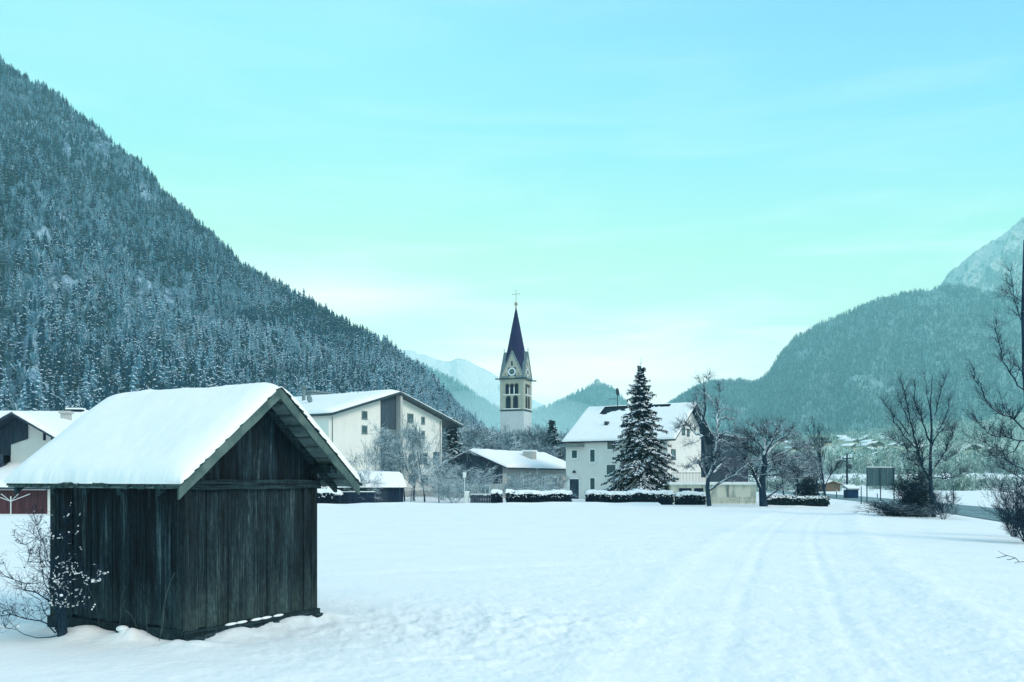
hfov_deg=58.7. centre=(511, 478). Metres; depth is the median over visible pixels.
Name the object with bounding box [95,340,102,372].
conifer tree
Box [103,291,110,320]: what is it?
conifer tree
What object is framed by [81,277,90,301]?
conifer tree
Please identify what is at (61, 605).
bare shrub
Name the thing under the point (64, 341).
conifer tree
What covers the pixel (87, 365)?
conifer tree
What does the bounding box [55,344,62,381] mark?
conifer tree
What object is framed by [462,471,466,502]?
street lamp
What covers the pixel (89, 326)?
conifer tree
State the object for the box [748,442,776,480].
background tree
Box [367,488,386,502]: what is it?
door
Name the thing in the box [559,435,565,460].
background tree
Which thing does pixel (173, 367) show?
conifer tree
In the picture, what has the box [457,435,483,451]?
background tree
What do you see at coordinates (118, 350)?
conifer tree
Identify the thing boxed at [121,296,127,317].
conifer tree
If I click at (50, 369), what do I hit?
conifer tree
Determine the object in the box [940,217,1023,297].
mountain
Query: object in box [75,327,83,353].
conifer tree
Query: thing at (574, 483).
door
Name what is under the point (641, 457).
spruce tree
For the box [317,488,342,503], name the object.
snowy bush
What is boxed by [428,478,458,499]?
bare bush
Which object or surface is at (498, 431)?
background tree
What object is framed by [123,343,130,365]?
conifer tree
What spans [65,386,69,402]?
conifer tree
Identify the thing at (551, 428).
spruce tree
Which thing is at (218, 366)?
conifer tree
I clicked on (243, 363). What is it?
conifer tree
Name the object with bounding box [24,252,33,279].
conifer tree
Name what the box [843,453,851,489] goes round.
utility pole
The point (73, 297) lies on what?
conifer tree
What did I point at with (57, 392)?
conifer tree
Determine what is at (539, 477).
window
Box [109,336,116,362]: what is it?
conifer tree
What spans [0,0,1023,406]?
sky
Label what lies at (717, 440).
pear tree
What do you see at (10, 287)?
conifer tree
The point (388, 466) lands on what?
frosted tree
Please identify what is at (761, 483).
apple tree
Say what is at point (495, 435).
background tree
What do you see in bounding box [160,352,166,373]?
conifer tree
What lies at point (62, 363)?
conifer tree
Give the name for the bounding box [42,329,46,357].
conifer tree
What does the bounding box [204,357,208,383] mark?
conifer tree
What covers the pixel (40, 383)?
conifer tree
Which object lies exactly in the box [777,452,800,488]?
background tree
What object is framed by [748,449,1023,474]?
bushes
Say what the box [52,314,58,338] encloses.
conifer tree
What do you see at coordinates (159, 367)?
conifer tree
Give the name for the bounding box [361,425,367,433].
window
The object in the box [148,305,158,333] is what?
conifer tree
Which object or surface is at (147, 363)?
conifer tree
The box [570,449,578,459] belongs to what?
window
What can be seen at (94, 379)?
conifer tree
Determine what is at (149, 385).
conifer tree
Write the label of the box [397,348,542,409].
mountain
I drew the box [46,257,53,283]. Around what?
conifer tree
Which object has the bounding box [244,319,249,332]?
conifer tree
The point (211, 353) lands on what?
conifer tree
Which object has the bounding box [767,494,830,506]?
hedge
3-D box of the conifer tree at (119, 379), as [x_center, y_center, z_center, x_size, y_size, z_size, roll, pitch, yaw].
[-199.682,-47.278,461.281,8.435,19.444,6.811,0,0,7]
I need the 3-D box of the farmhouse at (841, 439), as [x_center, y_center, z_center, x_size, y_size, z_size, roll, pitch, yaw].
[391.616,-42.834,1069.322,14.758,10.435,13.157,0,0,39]
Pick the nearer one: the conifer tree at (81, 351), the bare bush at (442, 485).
the bare bush at (442, 485)
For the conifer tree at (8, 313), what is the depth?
582.68 m
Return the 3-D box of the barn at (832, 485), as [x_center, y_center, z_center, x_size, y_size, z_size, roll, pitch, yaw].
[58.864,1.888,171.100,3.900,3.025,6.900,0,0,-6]
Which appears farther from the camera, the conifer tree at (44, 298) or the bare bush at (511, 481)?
the conifer tree at (44, 298)
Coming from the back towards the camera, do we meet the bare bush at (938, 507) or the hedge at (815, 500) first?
the hedge at (815, 500)
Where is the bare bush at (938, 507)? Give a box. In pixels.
[923,486,962,518]
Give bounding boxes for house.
[434,448,565,497]
[560,388,713,498]
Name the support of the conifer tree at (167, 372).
on the mountain at (17, 244)
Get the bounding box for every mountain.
[0,71,319,410]
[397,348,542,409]
[426,369,499,429]
[678,288,1023,445]
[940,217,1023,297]
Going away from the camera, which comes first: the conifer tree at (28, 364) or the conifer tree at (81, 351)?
the conifer tree at (28, 364)
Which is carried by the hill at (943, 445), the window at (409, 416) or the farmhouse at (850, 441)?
the farmhouse at (850, 441)
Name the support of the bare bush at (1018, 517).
on the ground
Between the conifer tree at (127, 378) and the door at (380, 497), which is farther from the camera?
the conifer tree at (127, 378)
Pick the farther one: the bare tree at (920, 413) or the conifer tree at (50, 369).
the conifer tree at (50, 369)
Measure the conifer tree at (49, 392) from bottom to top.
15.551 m
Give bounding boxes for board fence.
[342,491,374,503]
[470,495,491,502]
[711,496,754,504]
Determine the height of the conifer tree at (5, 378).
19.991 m
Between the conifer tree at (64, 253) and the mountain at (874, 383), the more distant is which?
the mountain at (874, 383)
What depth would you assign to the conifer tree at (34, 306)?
537.59 m
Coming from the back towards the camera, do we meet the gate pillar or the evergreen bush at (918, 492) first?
the gate pillar
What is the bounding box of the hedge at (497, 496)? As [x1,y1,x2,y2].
[490,489,502,502]
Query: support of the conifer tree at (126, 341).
on the mountain at (17, 244)
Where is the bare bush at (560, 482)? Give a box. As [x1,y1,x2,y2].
[544,472,577,497]
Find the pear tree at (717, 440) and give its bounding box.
[671,367,762,505]
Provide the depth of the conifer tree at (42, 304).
546.90 m
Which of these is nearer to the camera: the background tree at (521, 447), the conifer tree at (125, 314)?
the background tree at (521, 447)
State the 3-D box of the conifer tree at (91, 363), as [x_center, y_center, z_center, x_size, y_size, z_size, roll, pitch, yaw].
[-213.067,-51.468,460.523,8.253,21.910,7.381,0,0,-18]
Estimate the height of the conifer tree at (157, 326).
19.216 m
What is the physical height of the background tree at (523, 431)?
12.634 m
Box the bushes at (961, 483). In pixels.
[748,467,1021,490]
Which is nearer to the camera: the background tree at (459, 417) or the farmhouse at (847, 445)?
the background tree at (459, 417)
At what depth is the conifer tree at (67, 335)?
523.19 m
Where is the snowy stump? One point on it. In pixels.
(121, 629)
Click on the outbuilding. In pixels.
(40, 497)
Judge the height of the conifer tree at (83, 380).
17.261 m
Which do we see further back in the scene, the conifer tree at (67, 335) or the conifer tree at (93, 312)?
the conifer tree at (93, 312)
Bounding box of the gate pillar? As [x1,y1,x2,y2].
[465,491,468,502]
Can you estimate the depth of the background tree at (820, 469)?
133.57 m
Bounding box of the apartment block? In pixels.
[295,385,462,496]
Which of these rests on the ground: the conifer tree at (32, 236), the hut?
the hut
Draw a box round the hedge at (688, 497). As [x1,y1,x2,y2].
[673,490,705,504]
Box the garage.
[664,473,756,502]
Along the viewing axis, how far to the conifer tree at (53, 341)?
508.03 m
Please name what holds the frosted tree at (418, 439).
on the ground
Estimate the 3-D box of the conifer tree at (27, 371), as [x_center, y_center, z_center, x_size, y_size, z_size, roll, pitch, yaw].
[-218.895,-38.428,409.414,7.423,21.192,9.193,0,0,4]
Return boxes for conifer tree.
[1,318,6,345]
[1,368,8,391]
[1,373,8,393]
[1,379,5,398]
[2,298,5,321]
[4,288,13,322]
[4,323,10,347]
[6,275,12,299]
[7,380,14,401]
[8,322,16,355]
[10,340,22,375]
[12,346,22,379]
[13,271,21,294]
[13,313,17,327]
[14,249,21,280]
[14,330,23,356]
[17,302,27,338]
[22,236,31,265]
[22,370,29,397]
[22,382,29,410]
[23,334,35,370]
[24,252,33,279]
[24,375,30,407]
[26,299,34,313]
[26,381,37,410]
[28,290,33,304]
[30,228,36,246]
[32,296,36,310]
[34,371,44,405]
[35,368,46,408]
[36,287,41,301]
[36,316,47,353]
[37,253,48,283]
[38,334,45,366]
[38,346,47,379]
[40,287,47,311]
[40,294,44,308]
[40,315,44,335]
[41,375,50,410]
[42,230,49,259]
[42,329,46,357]
[44,324,50,352]
[45,378,55,406]
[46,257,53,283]
[46,349,55,384]
[48,306,53,329]
[49,298,58,325]
[49,325,57,353]
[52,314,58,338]
[52,354,58,384]
[53,305,58,326]
[53,372,58,401]
[54,386,59,409]
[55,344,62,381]
[56,285,65,312]
[56,293,64,317]
[56,375,65,403]
[57,234,60,258]
[57,320,62,342]
[58,310,63,323]
[58,321,63,344]
[58,347,66,377]
[60,245,69,273]
[61,329,67,355]
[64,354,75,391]
[64,356,75,389]
[64,365,75,401]
[65,306,72,331]
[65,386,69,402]
[66,288,77,317]
[66,326,71,343]
[70,322,74,337]
[71,337,78,369]
[72,350,76,384]
[74,329,77,360]
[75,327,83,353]
[75,361,82,388]
[76,346,85,381]
[79,317,84,336]
[79,372,85,401]
[80,368,94,402]
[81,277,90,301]
[81,375,90,404]
[85,356,89,376]
[86,341,89,360]
[87,294,96,326]
[87,318,92,333]
[88,335,94,356]
[89,356,92,376]
[89,375,94,401]
[90,362,97,399]
[91,328,95,352]
[92,337,100,357]
[92,372,104,400]
[94,361,99,382]
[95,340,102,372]
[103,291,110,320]
[108,348,117,379]
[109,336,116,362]
[113,366,123,391]
[115,329,122,350]
[115,336,124,365]
[119,353,124,388]
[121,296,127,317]
[121,304,129,329]
[122,366,129,392]
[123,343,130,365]
[123,354,131,385]
[124,335,129,356]
[125,350,134,380]
[131,322,137,349]
[133,358,139,390]
[135,346,146,381]
[138,302,143,329]
[140,342,143,361]
[140,358,147,386]
[143,347,148,362]
[145,356,151,382]
[146,299,152,329]
[146,367,151,388]
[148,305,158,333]
[151,350,157,374]
[151,358,159,389]
[154,312,160,334]
[157,335,162,356]
[157,357,167,389]
[159,303,166,319]
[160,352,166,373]
[162,350,170,372]
[165,358,171,380]
[165,360,169,385]
[169,359,178,384]
[174,354,180,379]
[176,309,182,335]
[178,349,187,378]
[183,306,188,330]
[187,312,191,336]
[187,352,192,374]
[188,313,196,339]
[191,356,196,382]
[194,361,201,384]
[195,354,201,373]
[201,351,205,373]
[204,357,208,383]
[207,316,212,338]
[209,343,214,361]
[211,361,215,379]
[215,355,221,379]
[220,362,227,385]
[224,358,229,378]
[227,349,234,377]
[240,357,246,374]
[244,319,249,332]
[261,330,267,350]
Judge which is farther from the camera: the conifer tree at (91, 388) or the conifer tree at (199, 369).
the conifer tree at (199, 369)
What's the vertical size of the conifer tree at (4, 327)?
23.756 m
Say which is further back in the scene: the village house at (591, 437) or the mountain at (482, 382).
the mountain at (482, 382)
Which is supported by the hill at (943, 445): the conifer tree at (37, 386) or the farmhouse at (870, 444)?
the farmhouse at (870, 444)
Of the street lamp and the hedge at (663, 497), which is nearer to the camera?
the hedge at (663, 497)
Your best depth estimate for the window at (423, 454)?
109.86 m
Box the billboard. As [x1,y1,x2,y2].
[866,467,894,502]
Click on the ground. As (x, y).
(431, 589)
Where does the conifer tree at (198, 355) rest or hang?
on the mountain at (17, 244)
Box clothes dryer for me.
[0,494,28,515]
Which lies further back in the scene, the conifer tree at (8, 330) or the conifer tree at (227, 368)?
the conifer tree at (227, 368)
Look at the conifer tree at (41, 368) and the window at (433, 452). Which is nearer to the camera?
the window at (433, 452)
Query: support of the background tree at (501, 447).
on the ground
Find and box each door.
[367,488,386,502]
[568,478,579,498]
[721,457,746,481]
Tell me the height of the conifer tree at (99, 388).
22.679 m
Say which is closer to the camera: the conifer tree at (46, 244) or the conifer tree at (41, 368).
the conifer tree at (41, 368)
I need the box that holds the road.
[756,490,1015,523]
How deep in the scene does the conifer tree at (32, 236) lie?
641.43 m
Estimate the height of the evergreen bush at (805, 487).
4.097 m
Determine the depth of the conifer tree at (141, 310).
601.33 m
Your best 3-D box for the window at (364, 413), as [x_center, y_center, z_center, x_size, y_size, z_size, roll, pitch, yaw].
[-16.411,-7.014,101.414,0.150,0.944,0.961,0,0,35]
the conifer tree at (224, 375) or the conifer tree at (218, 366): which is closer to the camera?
the conifer tree at (224, 375)
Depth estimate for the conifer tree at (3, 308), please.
586.00 m
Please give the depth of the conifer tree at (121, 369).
466.81 m
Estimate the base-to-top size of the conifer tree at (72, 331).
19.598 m
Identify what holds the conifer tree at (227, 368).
on the mountain at (17, 244)
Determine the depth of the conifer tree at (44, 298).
559.67 m
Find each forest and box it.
[0,55,488,430]
[361,330,540,444]
[531,383,628,443]
[667,282,1023,447]
[748,408,1023,467]
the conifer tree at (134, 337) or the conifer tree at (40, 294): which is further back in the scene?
the conifer tree at (40, 294)
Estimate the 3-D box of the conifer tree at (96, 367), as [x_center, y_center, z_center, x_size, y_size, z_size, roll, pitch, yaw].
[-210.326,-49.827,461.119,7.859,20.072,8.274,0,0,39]
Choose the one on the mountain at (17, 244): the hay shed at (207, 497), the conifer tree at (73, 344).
the conifer tree at (73, 344)
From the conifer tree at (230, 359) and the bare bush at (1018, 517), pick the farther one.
the conifer tree at (230, 359)
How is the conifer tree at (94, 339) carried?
on the mountain at (17, 244)
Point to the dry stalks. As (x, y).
(146, 610)
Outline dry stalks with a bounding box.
[86,573,174,640]
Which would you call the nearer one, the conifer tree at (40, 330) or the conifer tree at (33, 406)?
the conifer tree at (33, 406)
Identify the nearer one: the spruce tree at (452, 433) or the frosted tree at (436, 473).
the frosted tree at (436, 473)
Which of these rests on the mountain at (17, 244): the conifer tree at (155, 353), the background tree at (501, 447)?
the conifer tree at (155, 353)
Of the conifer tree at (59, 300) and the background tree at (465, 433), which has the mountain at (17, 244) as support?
the conifer tree at (59, 300)
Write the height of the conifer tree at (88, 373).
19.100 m
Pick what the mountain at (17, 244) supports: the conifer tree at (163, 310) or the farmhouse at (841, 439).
the conifer tree at (163, 310)
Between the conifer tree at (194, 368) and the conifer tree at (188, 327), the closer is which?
the conifer tree at (194, 368)
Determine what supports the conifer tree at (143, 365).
on the mountain at (17, 244)
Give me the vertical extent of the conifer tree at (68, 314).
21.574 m
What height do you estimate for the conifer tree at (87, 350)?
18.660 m
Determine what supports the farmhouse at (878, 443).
on the hill at (943, 445)
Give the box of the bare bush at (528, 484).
[502,468,558,495]
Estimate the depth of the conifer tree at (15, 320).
522.76 m
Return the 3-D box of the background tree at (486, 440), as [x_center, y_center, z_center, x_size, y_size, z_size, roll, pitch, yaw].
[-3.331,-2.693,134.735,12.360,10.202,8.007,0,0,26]
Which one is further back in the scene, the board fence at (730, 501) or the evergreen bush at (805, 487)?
the evergreen bush at (805, 487)
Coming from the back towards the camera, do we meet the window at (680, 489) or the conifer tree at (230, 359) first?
the conifer tree at (230, 359)
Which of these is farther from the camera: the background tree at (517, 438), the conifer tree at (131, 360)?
the conifer tree at (131, 360)
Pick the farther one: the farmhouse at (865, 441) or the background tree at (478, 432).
the farmhouse at (865, 441)
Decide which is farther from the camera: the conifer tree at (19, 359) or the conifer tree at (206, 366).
the conifer tree at (206, 366)
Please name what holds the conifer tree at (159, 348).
on the mountain at (17, 244)
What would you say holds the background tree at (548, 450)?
on the ground
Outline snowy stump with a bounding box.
[116,625,128,633]
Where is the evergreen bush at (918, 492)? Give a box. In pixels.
[886,464,951,516]
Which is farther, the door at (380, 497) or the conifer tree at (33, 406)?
the conifer tree at (33, 406)
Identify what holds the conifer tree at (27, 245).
on the mountain at (17, 244)
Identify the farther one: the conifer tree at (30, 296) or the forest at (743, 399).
the forest at (743, 399)
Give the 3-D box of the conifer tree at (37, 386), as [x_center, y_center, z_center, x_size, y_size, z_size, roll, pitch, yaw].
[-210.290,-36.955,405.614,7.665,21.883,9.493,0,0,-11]
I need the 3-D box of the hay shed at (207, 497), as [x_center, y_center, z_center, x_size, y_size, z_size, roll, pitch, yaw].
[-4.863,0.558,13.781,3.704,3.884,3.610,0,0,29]
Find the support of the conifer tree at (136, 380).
on the mountain at (17, 244)
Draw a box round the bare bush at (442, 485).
[423,473,478,502]
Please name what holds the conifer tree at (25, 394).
on the mountain at (17, 244)
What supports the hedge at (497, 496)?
on the ground
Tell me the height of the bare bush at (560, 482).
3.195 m
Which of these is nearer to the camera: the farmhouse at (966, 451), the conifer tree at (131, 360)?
the conifer tree at (131, 360)
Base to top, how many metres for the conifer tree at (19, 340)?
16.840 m
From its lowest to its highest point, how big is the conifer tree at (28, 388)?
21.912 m
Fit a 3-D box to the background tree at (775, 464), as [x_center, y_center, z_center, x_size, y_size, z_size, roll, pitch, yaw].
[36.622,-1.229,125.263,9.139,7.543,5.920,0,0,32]
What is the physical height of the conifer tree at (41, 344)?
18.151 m
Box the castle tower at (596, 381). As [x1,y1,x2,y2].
[594,379,601,385]
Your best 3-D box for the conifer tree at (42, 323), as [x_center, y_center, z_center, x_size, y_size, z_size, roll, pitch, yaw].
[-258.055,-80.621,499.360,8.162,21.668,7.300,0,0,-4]
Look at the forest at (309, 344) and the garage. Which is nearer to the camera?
the garage
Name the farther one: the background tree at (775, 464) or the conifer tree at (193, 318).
the conifer tree at (193, 318)
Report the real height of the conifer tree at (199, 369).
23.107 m
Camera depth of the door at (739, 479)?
102.45 m
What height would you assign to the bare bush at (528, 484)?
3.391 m
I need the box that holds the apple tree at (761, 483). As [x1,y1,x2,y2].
[728,413,822,505]
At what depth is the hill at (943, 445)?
914.67 m
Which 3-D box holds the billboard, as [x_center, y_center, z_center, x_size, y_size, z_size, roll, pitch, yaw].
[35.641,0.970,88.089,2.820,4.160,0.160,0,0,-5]
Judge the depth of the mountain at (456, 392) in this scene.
3677.01 m
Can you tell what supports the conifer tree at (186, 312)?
on the mountain at (17, 244)
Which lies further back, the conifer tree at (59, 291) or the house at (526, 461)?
the conifer tree at (59, 291)
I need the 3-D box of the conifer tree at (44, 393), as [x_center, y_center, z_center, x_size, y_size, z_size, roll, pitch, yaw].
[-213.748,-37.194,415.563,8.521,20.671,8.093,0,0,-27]
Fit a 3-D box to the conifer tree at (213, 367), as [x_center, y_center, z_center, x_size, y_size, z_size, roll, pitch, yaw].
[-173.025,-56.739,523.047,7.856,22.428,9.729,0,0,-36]
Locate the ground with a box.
[0,470,1023,681]
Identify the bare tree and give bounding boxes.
[790,414,847,495]
[799,443,831,494]
[878,367,977,516]
[952,240,1023,506]
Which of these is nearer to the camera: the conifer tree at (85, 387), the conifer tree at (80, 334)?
the conifer tree at (85, 387)
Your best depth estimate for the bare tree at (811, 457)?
81.29 m
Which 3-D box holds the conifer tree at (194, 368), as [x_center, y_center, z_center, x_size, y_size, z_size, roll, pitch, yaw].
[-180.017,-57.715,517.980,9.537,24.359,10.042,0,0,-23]
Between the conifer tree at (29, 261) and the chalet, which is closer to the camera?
the chalet
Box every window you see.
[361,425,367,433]
[362,411,367,419]
[407,413,413,422]
[420,453,426,463]
[433,452,438,464]
[481,485,489,494]
[539,477,544,487]
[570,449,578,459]
[588,448,595,463]
[589,477,595,489]
[605,442,616,450]
[605,463,616,477]
[671,449,676,459]
[679,488,702,491]
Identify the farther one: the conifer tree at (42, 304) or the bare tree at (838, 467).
the conifer tree at (42, 304)
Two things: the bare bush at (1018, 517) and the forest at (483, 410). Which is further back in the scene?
the forest at (483, 410)
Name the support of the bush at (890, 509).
on the ground
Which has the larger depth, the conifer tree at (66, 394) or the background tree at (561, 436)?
the conifer tree at (66, 394)
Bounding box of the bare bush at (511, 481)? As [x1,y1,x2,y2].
[497,473,524,495]
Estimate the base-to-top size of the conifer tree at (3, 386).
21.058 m
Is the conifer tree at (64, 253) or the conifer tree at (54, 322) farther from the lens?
the conifer tree at (64, 253)
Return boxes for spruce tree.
[442,417,462,491]
[542,420,562,458]
[600,363,678,490]
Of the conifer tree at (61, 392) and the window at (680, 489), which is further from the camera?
the conifer tree at (61, 392)
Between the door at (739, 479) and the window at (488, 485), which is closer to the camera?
the window at (488, 485)
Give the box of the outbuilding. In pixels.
[0,461,49,513]
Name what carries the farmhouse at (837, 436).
on the hill at (943, 445)
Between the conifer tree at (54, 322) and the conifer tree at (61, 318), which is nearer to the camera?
the conifer tree at (54, 322)
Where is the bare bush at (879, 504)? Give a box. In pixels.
[855,499,895,511]
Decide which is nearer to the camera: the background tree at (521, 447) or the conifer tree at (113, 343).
the background tree at (521, 447)
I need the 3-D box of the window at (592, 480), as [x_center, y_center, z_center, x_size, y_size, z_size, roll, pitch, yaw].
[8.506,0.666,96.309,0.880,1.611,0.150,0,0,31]
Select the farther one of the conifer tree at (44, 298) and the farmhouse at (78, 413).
the conifer tree at (44, 298)
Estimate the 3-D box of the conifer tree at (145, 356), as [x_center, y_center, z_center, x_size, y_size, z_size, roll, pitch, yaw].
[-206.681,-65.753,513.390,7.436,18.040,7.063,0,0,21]
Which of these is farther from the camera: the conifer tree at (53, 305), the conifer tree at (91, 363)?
the conifer tree at (53, 305)
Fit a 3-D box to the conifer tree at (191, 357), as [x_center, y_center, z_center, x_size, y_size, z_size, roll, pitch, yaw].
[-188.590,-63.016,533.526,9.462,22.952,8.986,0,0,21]
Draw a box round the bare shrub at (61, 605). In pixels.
[0,493,108,637]
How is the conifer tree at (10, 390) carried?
on the mountain at (17, 244)
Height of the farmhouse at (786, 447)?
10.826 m
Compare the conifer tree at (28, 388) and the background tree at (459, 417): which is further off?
the conifer tree at (28, 388)
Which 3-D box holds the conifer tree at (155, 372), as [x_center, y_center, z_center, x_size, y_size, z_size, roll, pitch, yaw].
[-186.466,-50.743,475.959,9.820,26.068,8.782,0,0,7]
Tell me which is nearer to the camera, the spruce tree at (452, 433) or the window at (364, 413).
the window at (364, 413)
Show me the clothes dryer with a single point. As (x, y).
(10, 500)
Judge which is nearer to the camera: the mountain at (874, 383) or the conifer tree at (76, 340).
the conifer tree at (76, 340)
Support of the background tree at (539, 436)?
on the ground
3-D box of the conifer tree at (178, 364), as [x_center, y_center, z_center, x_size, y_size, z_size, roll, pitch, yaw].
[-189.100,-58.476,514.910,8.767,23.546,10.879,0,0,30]
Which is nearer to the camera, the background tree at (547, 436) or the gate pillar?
the gate pillar
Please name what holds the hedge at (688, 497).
on the ground
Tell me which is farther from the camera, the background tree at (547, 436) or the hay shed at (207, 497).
the background tree at (547, 436)
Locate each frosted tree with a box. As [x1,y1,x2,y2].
[344,416,408,470]
[344,469,385,500]
[368,430,422,501]
[370,442,409,470]
[375,413,483,499]
[388,425,434,501]
[402,455,462,502]
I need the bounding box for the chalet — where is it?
[0,411,75,466]
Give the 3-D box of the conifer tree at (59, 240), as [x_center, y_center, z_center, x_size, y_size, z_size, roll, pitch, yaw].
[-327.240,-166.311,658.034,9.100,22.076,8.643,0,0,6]
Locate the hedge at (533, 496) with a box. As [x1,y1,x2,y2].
[505,489,572,502]
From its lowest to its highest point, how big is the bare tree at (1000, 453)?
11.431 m
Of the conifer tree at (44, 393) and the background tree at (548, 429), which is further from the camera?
the conifer tree at (44, 393)
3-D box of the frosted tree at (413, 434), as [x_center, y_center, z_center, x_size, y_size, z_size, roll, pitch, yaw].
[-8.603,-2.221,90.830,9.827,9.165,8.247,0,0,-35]
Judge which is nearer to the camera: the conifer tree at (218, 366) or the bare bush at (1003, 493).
the bare bush at (1003, 493)
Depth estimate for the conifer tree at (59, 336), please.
527.42 m
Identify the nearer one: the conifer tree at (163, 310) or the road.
the road
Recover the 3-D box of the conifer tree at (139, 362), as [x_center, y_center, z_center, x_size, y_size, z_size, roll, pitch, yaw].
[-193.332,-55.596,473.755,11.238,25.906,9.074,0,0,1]
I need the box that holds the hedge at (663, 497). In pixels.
[584,488,674,504]
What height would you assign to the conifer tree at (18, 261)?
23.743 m
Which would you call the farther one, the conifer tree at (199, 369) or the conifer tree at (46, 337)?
the conifer tree at (199, 369)
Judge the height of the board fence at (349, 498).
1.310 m
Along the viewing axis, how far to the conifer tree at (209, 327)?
661.76 m
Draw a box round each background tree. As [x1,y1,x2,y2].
[442,416,481,455]
[442,418,491,461]
[450,408,485,440]
[457,422,507,449]
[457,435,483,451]
[466,426,526,450]
[487,429,506,441]
[489,423,539,450]
[491,425,513,435]
[491,431,522,450]
[496,429,541,450]
[499,424,541,448]
[519,421,562,455]
[523,437,559,456]
[529,419,568,444]
[530,428,560,446]
[558,429,570,459]
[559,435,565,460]
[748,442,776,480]
[751,449,807,494]
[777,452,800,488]
[807,452,835,480]
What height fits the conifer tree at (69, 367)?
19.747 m
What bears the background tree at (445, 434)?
on the ground
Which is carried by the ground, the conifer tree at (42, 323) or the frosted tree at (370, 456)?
the frosted tree at (370, 456)
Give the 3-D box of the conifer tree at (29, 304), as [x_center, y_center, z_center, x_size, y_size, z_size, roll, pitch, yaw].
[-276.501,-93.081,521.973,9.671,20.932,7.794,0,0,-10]
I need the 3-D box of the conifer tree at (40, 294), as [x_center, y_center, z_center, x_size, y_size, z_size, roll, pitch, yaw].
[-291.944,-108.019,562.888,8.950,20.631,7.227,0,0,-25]
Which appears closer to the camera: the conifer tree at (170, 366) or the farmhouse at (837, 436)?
the conifer tree at (170, 366)
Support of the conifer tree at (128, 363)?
on the mountain at (17, 244)
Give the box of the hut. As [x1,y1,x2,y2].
[843,485,859,497]
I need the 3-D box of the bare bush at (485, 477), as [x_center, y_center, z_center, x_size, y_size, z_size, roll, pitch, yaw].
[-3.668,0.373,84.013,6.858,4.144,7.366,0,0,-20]
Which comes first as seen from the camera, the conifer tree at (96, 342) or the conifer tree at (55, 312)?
the conifer tree at (96, 342)
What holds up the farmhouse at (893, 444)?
on the hill at (943, 445)
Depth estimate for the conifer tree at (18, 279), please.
599.82 m
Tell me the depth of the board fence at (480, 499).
76.20 m
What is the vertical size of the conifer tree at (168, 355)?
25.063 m
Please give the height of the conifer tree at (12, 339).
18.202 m
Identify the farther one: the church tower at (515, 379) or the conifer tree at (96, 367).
the conifer tree at (96, 367)
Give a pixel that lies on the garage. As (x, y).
(734, 489)
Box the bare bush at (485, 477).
[439,462,507,502]
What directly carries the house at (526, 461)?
on the ground
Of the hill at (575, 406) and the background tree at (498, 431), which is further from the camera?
the hill at (575, 406)
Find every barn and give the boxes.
[707,434,747,481]
[814,480,843,490]
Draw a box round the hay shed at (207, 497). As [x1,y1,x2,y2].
[4,382,362,640]
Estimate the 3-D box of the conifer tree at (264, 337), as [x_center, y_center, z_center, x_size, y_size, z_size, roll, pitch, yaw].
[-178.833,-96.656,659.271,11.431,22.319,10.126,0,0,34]
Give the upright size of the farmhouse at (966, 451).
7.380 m
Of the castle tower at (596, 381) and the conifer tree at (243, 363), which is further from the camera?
the castle tower at (596, 381)
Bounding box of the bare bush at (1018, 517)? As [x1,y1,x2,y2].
[988,487,1023,541]
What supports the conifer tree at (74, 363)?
on the mountain at (17, 244)
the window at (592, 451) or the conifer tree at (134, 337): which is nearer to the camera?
the window at (592, 451)
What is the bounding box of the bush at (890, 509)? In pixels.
[852,498,956,517]
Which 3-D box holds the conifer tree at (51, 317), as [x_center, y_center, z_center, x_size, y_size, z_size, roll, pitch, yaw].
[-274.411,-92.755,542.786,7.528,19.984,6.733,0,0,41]
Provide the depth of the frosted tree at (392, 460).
90.07 m
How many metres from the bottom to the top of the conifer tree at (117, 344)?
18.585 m
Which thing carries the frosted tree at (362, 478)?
on the ground
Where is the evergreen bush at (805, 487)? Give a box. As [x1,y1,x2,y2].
[784,471,826,495]
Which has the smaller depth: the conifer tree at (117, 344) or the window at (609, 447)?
the window at (609, 447)
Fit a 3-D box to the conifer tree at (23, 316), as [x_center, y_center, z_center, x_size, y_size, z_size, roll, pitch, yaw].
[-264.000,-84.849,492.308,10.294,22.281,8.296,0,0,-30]
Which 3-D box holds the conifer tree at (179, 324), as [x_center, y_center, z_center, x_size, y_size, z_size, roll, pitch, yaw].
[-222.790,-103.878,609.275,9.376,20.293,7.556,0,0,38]
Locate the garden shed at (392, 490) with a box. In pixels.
[321,471,406,502]
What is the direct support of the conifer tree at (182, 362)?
on the mountain at (17, 244)
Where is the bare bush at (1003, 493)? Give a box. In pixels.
[976,466,1023,536]
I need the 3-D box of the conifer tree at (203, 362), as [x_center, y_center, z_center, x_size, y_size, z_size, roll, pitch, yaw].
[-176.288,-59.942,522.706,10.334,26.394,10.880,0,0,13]
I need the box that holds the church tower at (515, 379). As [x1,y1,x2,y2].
[495,293,535,440]
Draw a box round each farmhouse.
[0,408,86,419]
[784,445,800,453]
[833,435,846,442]
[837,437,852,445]
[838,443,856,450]
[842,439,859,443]
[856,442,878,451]
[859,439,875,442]
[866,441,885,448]
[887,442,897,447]
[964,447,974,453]
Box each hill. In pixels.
[531,385,626,436]
[772,413,1023,464]
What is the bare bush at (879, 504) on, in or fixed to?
on the ground

